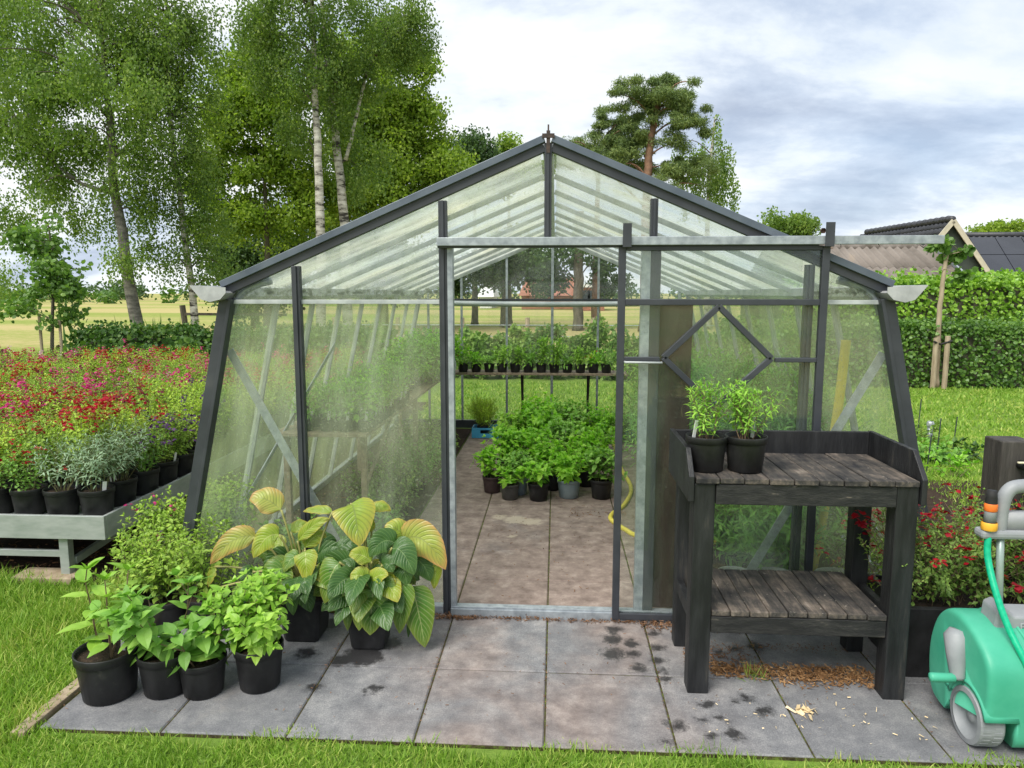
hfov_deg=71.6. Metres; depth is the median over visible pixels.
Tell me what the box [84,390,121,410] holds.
potted salvia
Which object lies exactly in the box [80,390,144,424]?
potted salvia
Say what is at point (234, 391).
potted salvia
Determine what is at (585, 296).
window
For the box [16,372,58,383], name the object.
potted salvia
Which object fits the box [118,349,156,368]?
potted salvia
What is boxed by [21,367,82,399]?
potted salvia
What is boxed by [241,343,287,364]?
potted salvia
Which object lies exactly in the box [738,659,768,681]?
grass tuft
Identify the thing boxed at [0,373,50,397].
potted salvia
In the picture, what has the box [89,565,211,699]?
potted perennial
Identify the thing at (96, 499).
potted salvia
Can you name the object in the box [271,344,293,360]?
potted salvia
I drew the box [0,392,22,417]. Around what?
potted salvia
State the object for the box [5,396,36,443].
potted salvia
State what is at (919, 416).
plant cane
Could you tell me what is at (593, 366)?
seedling
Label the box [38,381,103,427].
potted salvia
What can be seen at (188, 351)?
potted salvia
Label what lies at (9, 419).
potted salvia
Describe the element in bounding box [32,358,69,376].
potted salvia
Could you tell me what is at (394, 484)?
bed plant
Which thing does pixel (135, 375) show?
potted salvia
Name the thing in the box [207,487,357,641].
ribbed leaf plant
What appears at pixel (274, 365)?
potted salvia
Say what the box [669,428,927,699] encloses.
potting bench
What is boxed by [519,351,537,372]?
seedling
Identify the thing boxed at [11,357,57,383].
potted salvia
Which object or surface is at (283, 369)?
potted salvia
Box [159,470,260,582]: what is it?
ground salvia
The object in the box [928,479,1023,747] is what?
hose reel cart
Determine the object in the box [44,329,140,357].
shrub
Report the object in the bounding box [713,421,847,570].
bed plant
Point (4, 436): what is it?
potted salvia
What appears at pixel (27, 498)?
potted salvia
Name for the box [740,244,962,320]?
shed
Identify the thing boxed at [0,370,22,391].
potted salvia
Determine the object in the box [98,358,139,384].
potted salvia
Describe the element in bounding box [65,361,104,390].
potted salvia
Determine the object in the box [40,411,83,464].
potted salvia
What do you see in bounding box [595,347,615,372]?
seedling
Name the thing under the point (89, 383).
potted salvia
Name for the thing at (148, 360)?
potted salvia
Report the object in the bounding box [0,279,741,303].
woods
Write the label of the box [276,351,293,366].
potted salvia
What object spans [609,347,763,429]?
bed plant
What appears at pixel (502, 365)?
seedling
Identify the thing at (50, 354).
potted salvia
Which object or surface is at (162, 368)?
potted salvia
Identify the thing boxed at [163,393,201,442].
potted salvia
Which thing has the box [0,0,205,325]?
birch tree
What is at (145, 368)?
potted salvia
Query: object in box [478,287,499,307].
brick house
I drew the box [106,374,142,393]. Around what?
potted salvia
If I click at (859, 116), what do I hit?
sky
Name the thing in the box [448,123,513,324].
broadleaf tree
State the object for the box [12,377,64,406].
potted salvia
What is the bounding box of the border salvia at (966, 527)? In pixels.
[840,495,979,573]
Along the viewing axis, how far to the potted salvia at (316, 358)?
8.72 m
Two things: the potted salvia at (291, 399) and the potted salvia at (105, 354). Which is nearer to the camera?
the potted salvia at (291, 399)
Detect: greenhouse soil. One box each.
[220,428,471,594]
[713,535,844,570]
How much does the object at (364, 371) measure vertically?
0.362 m
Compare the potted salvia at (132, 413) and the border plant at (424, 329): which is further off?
the border plant at (424, 329)
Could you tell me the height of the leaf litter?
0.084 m
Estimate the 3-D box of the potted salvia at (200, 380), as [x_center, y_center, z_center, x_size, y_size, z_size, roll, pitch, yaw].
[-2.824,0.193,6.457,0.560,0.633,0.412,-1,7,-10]
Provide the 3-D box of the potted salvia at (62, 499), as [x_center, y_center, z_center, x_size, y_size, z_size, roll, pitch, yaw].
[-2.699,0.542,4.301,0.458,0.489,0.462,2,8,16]
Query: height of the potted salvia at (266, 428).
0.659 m
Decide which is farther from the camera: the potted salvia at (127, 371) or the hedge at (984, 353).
the hedge at (984, 353)
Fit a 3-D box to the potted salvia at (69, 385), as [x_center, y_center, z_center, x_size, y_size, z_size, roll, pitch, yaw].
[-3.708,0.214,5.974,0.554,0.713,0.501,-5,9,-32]
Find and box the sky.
[0,0,1023,293]
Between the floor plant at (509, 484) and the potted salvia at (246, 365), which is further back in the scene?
the potted salvia at (246, 365)
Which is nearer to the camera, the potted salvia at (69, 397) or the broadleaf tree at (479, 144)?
the potted salvia at (69, 397)
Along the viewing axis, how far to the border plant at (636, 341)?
14.35 m
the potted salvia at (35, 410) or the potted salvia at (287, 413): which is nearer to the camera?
the potted salvia at (35, 410)
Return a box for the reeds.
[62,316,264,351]
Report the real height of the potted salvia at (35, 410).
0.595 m
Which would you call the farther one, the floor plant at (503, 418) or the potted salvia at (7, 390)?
the floor plant at (503, 418)
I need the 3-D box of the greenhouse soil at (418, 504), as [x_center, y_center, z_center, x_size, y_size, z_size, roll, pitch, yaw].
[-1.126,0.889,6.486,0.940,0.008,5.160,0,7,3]
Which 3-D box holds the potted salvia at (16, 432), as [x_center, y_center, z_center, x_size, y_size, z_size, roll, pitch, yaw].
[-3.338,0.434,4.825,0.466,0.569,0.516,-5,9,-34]
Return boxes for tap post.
[974,436,1023,595]
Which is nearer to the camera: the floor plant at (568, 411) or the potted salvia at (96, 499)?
the potted salvia at (96, 499)
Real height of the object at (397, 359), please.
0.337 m
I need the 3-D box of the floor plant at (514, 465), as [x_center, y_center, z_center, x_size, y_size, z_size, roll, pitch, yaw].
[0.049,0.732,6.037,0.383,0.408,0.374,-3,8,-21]
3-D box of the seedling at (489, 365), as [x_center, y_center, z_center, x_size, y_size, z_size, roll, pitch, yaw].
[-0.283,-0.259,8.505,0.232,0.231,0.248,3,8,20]
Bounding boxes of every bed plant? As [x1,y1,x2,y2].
[252,513,325,563]
[297,509,400,559]
[337,455,422,517]
[346,491,410,531]
[368,433,441,490]
[389,414,460,463]
[602,409,636,443]
[606,359,811,534]
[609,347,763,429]
[623,337,770,443]
[690,345,880,430]
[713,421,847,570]
[815,506,885,565]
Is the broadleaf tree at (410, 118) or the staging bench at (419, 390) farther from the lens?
the broadleaf tree at (410, 118)
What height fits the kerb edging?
0.070 m
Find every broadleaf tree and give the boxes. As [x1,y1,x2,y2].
[173,12,336,328]
[191,200,438,327]
[299,13,488,328]
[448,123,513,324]
[454,222,559,327]
[471,131,555,323]
[527,211,636,330]
[757,205,821,235]
[964,218,1023,231]
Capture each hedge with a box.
[67,318,400,374]
[713,313,1023,389]
[778,266,1023,331]
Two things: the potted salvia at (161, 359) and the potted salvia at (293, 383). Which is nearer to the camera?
the potted salvia at (293, 383)
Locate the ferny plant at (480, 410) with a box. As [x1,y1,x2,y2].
[463,395,498,433]
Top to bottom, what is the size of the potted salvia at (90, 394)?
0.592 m
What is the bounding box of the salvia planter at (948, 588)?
[841,483,1023,676]
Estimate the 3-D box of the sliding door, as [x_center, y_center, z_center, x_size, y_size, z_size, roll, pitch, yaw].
[1.025,0.228,3.558,1.009,2.020,0.113,0,7,3]
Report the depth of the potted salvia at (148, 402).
5.68 m
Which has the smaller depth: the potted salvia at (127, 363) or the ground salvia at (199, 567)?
the ground salvia at (199, 567)
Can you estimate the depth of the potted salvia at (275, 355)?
9.12 m
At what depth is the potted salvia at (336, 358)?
8.78 m
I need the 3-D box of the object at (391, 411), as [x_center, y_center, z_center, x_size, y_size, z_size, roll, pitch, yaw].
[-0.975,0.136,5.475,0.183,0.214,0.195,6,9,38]
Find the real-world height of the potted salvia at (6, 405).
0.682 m
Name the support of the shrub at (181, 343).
on the lawn at (216, 742)
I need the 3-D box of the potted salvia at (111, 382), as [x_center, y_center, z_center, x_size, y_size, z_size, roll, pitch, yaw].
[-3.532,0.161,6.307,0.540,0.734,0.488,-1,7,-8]
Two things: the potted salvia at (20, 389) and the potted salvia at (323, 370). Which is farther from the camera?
the potted salvia at (323, 370)
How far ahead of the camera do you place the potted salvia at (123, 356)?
8.84 m
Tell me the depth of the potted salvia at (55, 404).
5.22 m
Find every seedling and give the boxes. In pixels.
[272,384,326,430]
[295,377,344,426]
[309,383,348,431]
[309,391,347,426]
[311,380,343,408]
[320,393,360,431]
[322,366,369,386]
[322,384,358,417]
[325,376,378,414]
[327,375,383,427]
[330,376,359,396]
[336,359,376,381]
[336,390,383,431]
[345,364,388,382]
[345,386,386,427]
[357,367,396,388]
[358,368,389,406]
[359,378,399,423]
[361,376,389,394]
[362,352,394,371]
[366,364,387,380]
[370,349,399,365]
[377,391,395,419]
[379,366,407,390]
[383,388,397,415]
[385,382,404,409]
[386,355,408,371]
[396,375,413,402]
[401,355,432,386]
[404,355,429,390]
[457,349,472,371]
[467,351,483,371]
[482,354,496,371]
[490,345,512,372]
[510,346,527,372]
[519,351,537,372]
[527,335,551,372]
[545,336,568,372]
[560,355,575,372]
[570,345,589,372]
[582,350,603,372]
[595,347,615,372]
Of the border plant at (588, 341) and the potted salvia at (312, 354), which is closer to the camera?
the potted salvia at (312, 354)
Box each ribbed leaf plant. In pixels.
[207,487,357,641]
[313,497,446,649]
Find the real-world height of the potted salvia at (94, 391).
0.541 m
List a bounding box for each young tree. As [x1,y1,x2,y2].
[0,212,92,356]
[923,234,978,387]
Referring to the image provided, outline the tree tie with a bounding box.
[933,340,952,344]
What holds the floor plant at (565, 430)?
on the paving
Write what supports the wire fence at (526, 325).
on the meadow
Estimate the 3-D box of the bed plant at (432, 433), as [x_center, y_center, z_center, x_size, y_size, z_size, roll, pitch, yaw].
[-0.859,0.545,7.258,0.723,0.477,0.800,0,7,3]
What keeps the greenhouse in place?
on the paving
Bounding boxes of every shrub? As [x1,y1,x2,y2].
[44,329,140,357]
[133,335,210,357]
[683,374,732,472]
[714,378,789,473]
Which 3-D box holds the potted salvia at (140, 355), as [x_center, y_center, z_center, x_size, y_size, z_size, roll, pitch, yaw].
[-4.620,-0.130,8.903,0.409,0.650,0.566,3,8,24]
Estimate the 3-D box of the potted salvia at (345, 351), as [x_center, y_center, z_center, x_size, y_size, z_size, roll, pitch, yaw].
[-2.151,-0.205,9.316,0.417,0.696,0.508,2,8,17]
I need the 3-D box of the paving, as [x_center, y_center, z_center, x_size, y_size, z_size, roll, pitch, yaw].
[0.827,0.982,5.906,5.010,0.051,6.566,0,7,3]
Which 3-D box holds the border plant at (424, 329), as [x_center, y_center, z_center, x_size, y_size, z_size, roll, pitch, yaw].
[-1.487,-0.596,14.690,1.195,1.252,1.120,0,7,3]
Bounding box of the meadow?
[0,294,740,376]
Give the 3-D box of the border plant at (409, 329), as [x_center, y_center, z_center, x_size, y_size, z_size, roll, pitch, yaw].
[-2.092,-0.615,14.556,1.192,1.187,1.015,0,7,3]
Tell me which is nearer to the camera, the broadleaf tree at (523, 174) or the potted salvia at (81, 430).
the potted salvia at (81, 430)
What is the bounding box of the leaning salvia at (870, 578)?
[815,524,931,595]
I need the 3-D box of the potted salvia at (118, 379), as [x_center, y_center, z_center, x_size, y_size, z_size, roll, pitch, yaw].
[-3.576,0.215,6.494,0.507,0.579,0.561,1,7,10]
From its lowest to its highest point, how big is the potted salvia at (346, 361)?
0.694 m
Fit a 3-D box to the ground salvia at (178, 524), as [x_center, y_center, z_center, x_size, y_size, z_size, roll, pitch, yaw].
[-1.805,0.884,4.039,0.484,0.636,0.553,6,10,40]
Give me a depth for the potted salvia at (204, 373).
7.43 m
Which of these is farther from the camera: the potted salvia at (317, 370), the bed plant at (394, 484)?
the potted salvia at (317, 370)
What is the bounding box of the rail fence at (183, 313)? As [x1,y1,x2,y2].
[179,305,286,325]
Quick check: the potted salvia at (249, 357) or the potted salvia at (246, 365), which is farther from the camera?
the potted salvia at (249, 357)
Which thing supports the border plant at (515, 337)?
on the lawn at (216, 742)
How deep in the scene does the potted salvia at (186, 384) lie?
6.59 m
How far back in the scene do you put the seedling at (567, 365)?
8.40 m
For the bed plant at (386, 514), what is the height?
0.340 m
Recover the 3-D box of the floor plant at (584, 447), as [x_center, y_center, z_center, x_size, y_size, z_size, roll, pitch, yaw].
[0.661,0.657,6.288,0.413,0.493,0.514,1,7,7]
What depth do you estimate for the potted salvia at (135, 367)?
8.33 m
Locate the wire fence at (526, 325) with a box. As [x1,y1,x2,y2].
[332,317,725,350]
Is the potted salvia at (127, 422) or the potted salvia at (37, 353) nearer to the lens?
the potted salvia at (127, 422)
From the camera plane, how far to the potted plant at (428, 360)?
7.30 m
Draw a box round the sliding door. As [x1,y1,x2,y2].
[612,222,835,620]
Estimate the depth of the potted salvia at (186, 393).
6.18 m
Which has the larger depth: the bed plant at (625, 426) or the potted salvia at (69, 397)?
the bed plant at (625, 426)
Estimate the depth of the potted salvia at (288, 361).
8.59 m
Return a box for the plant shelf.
[455,369,627,418]
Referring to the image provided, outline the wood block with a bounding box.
[11,567,79,584]
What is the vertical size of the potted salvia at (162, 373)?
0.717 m
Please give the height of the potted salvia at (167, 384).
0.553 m
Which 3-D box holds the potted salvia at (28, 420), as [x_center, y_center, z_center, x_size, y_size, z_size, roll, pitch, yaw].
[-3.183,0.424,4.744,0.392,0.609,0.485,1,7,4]
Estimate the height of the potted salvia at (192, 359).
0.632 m
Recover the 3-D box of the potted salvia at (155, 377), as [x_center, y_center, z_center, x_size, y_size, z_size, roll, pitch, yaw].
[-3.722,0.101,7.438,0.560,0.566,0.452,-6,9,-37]
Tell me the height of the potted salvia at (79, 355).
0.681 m
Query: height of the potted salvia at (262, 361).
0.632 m
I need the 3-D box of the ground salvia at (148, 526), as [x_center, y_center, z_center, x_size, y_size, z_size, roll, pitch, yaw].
[-1.996,0.908,4.020,0.467,0.594,0.528,3,8,21]
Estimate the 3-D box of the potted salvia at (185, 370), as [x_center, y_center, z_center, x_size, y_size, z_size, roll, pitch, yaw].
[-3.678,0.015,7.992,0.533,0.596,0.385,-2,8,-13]
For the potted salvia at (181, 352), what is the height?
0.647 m
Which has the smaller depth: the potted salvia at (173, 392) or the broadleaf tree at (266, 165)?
the potted salvia at (173, 392)
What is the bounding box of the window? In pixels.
[583,290,589,298]
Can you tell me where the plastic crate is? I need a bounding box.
[472,424,498,437]
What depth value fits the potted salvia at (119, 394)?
5.94 m
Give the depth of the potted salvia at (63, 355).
8.72 m
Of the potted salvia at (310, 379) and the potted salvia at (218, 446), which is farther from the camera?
the potted salvia at (310, 379)
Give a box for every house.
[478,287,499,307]
[519,278,573,308]
[583,284,604,310]
[860,216,1023,276]
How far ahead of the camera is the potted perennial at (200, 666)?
2.98 m
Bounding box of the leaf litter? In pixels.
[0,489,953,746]
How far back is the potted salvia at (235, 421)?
6.40 m
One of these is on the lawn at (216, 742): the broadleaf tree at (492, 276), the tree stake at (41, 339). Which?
the tree stake at (41, 339)
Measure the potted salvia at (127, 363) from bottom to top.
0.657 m
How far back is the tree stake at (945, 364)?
12.63 m
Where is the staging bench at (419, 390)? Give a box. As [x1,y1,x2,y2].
[272,378,438,534]
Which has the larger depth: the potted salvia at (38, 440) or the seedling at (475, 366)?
the seedling at (475, 366)
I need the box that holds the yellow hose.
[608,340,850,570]
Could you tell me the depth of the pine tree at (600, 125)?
32.32 m
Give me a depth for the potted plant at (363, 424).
4.83 m
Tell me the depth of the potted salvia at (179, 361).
8.52 m
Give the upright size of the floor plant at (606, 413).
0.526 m
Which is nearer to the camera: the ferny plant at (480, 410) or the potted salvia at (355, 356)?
the ferny plant at (480, 410)
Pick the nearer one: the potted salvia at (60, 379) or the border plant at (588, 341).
the potted salvia at (60, 379)
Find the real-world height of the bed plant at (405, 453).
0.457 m
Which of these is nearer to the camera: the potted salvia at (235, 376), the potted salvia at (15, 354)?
the potted salvia at (235, 376)
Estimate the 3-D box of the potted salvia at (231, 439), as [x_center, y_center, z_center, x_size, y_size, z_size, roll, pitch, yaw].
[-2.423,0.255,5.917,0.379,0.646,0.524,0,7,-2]
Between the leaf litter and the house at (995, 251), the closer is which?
the leaf litter
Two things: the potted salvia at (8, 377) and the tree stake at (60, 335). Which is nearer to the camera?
the potted salvia at (8, 377)
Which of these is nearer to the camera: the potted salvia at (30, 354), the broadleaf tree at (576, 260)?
the potted salvia at (30, 354)
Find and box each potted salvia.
[0,346,11,364]
[0,349,20,373]
[0,353,26,372]
[0,361,42,383]
[0,362,48,393]
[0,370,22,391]
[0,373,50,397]
[0,374,27,396]
[0,380,22,401]
[0,381,56,453]
[0,391,29,434]
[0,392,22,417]
[0,400,15,418]
[0,405,20,433]
[0,407,56,473]
[0,411,21,464]
[0,414,46,485]
[0,439,29,513]
[0,444,66,513]
[2,375,33,409]
[2,402,70,463]
[3,347,34,363]
[3,382,30,402]
[4,391,78,426]
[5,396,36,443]
[5,415,78,485]
[6,347,55,367]
[6,391,32,413]
[8,348,54,360]
[9,353,56,388]
[9,404,75,475]
[10,347,59,373]
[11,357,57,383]
[11,371,53,395]
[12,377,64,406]
[16,364,73,394]
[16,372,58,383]
[16,384,79,416]
[20,432,109,514]
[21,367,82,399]
[26,368,77,390]
[26,387,64,411]
[27,358,75,379]
[30,367,106,400]
[32,347,61,361]
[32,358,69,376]
[32,404,113,483]
[34,344,70,359]
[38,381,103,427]
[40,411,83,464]
[45,352,70,365]
[45,394,133,504]
[48,385,105,417]
[51,353,95,373]
[52,359,89,377]
[54,428,145,515]
[55,373,118,390]
[62,382,115,405]
[63,352,78,371]
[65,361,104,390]
[69,345,103,369]
[69,381,117,396]
[70,347,111,371]
[70,361,142,407]
[70,394,149,474]
[71,361,101,375]
[72,354,121,387]
[76,414,163,505]
[78,352,118,372]
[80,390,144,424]
[81,391,168,473]
[83,377,120,391]
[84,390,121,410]
[88,347,133,371]
[88,376,141,409]
[96,384,148,410]
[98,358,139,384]
[103,349,151,373]
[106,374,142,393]
[106,421,176,495]
[108,339,149,360]
[108,408,156,454]
[109,374,165,409]
[110,346,137,369]
[112,366,150,394]
[113,359,151,377]
[113,366,153,393]
[113,379,173,441]
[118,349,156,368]
[118,397,168,447]
[118,405,176,464]
[122,348,157,369]
[125,377,167,400]
[125,394,169,418]
[127,363,180,385]
[127,368,182,387]
[128,348,172,376]
[128,356,188,391]
[136,344,172,371]
[137,366,176,387]
[141,375,194,437]
[141,411,195,485]
[143,375,188,402]
[144,400,199,451]
[149,354,180,369]
[150,354,183,373]
[154,407,199,476]
[161,346,205,362]
[163,356,194,377]
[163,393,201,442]
[164,372,197,386]
[165,346,192,358]
[165,389,233,449]
[167,358,198,380]
[167,364,203,389]
[167,383,202,417]
[168,352,198,377]
[169,344,203,360]
[173,372,231,405]
[173,376,204,394]
[179,354,207,378]
[179,358,208,376]
[180,350,209,368]
[186,346,209,367]
[186,391,229,416]
[187,352,232,382]
[188,386,233,459]
[197,376,247,453]
[222,368,254,418]
[222,375,269,447]
[222,377,254,422]
[223,373,247,422]
[225,355,260,383]
[225,365,259,383]
[225,385,279,439]
[227,355,262,371]
[228,357,259,382]
[229,351,261,366]
[233,368,293,435]
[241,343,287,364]
[242,362,273,378]
[244,349,272,365]
[247,364,281,412]
[250,352,279,369]
[256,358,291,374]
[258,376,294,428]
[260,366,294,425]
[263,349,290,363]
[269,374,312,403]
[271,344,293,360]
[274,354,307,369]
[274,361,308,382]
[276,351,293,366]
[276,375,296,420]
[278,357,308,378]
[286,367,322,412]
[291,345,324,381]
[292,350,332,388]
[305,346,348,385]
[305,364,334,409]
[306,348,330,374]
[307,363,332,387]
[309,348,355,386]
[333,342,364,377]
[334,342,367,378]
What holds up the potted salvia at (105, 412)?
on the plant bench at (65, 530)
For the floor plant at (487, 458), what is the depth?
6.07 m
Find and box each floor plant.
[469,445,504,492]
[480,422,529,475]
[485,409,529,460]
[491,462,529,499]
[496,448,542,494]
[503,423,564,473]
[504,391,575,458]
[516,458,556,501]
[519,434,580,490]
[542,397,605,454]
[544,416,590,454]
[549,451,585,498]
[566,429,608,486]
[570,419,626,469]
[579,445,627,499]
[580,406,623,454]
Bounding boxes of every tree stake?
[37,314,43,355]
[58,320,63,354]
[930,338,938,387]
[941,336,950,388]
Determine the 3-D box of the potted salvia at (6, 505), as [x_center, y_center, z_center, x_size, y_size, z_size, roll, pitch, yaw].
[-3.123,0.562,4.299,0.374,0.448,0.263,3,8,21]
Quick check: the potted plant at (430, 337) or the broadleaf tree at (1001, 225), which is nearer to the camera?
the potted plant at (430, 337)
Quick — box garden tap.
[1016,460,1023,470]
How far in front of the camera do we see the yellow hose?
4.00 m
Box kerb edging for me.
[10,678,80,738]
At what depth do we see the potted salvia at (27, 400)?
5.21 m
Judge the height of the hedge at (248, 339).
1.294 m
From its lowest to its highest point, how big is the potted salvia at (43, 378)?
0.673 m
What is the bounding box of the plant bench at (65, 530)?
[0,410,317,573]
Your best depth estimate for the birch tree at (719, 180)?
33.36 m
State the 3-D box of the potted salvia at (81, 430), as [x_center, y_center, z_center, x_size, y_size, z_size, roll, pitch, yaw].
[-2.735,0.407,4.515,0.536,0.702,0.551,3,8,24]
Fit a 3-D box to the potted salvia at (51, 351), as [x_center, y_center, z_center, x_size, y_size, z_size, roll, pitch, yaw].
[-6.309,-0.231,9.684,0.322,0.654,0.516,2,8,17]
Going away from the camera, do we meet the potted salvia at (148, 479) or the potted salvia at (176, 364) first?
the potted salvia at (148, 479)
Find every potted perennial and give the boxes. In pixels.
[57,557,149,705]
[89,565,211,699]
[151,600,235,699]
[198,566,299,693]
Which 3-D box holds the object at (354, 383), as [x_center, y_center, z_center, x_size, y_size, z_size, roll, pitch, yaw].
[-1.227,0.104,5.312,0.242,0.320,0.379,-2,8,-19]
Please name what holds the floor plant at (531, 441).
on the paving
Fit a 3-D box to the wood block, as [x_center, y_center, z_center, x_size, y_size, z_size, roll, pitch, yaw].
[-2.771,1.155,4.268,0.380,0.045,0.160,0,7,3]
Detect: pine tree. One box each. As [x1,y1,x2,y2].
[550,104,657,320]
[554,71,722,331]
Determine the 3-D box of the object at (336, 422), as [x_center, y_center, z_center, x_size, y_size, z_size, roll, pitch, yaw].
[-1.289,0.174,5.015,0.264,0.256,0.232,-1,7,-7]
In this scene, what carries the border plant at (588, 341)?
on the lawn at (216, 742)
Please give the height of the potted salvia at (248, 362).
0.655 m
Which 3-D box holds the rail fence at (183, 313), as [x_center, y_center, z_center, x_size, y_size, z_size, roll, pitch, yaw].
[-9.609,-2.077,24.553,3.820,1.299,0.230,0,7,3]
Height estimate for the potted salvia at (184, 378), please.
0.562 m
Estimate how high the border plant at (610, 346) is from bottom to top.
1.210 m
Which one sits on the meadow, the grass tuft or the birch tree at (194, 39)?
the birch tree at (194, 39)
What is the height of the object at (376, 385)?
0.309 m
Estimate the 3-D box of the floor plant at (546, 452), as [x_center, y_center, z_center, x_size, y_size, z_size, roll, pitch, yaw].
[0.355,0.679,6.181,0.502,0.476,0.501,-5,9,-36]
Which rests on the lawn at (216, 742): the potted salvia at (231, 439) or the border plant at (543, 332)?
the border plant at (543, 332)
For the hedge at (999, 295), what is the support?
on the meadow
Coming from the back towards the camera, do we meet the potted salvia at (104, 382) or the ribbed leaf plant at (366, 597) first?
the potted salvia at (104, 382)
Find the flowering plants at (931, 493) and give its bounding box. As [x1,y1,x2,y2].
[829,480,980,574]
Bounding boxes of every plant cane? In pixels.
[917,399,921,437]
[926,435,931,471]
[935,418,941,461]
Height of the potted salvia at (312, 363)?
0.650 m
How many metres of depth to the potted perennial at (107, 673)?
2.96 m
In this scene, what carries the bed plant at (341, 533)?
on the greenhouse soil at (418, 504)
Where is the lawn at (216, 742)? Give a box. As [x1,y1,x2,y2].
[0,376,1023,767]
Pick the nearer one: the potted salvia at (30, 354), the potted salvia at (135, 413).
the potted salvia at (135, 413)
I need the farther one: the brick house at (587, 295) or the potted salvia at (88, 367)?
the brick house at (587, 295)
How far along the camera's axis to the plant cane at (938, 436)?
7.16 m
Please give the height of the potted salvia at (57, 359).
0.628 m
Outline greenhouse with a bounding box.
[174,124,944,622]
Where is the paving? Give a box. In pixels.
[37,432,1023,767]
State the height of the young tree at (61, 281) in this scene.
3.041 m
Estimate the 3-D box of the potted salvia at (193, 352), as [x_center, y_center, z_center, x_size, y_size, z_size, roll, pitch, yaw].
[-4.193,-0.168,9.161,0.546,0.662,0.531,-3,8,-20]
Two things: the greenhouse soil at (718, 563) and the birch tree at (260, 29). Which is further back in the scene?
the birch tree at (260, 29)
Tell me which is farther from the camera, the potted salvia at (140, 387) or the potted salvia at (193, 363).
the potted salvia at (193, 363)
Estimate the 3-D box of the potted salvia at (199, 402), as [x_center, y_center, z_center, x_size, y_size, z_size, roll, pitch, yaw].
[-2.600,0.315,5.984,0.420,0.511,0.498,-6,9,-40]
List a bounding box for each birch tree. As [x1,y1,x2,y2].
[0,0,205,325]
[107,0,246,336]
[220,0,365,326]
[304,0,446,331]
[670,114,741,327]
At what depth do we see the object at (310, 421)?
4.81 m
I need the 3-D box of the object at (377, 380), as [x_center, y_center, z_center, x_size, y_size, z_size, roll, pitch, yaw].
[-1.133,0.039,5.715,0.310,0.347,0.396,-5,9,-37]
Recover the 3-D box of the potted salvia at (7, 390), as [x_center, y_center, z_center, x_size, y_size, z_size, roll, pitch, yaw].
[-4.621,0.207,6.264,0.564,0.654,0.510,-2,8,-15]
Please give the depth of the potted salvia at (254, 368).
7.62 m
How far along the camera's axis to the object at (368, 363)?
6.28 m
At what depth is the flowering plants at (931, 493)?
5.90 m
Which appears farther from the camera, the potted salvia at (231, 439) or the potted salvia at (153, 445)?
the potted salvia at (231, 439)
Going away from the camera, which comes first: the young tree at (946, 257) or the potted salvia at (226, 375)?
the potted salvia at (226, 375)
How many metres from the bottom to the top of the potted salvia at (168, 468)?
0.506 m
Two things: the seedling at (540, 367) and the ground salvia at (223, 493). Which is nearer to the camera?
the ground salvia at (223, 493)
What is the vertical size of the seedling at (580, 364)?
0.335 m
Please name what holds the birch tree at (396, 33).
on the meadow
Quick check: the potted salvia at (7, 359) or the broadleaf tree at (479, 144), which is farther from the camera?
the broadleaf tree at (479, 144)
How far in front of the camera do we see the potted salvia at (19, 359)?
8.08 m
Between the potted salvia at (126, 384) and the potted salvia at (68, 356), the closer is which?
the potted salvia at (126, 384)
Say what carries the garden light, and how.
on the lawn at (216, 742)
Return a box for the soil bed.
[0,402,427,584]
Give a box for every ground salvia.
[88,525,196,607]
[107,493,199,589]
[123,522,216,626]
[140,485,241,586]
[154,512,262,617]
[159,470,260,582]
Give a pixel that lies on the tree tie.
(950, 341)
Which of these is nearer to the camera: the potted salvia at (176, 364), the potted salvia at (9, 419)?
the potted salvia at (9, 419)
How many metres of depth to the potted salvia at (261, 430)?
6.41 m
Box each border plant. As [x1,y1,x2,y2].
[391,328,424,351]
[422,325,464,376]
[455,324,502,379]
[492,322,543,378]
[521,322,578,379]
[558,313,611,377]
[598,324,638,380]
[631,336,638,355]
[692,327,719,360]
[915,416,941,441]
[917,436,947,460]
[918,434,970,464]
[922,447,979,478]
[951,436,983,461]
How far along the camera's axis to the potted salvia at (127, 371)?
7.89 m
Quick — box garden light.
[926,421,934,438]

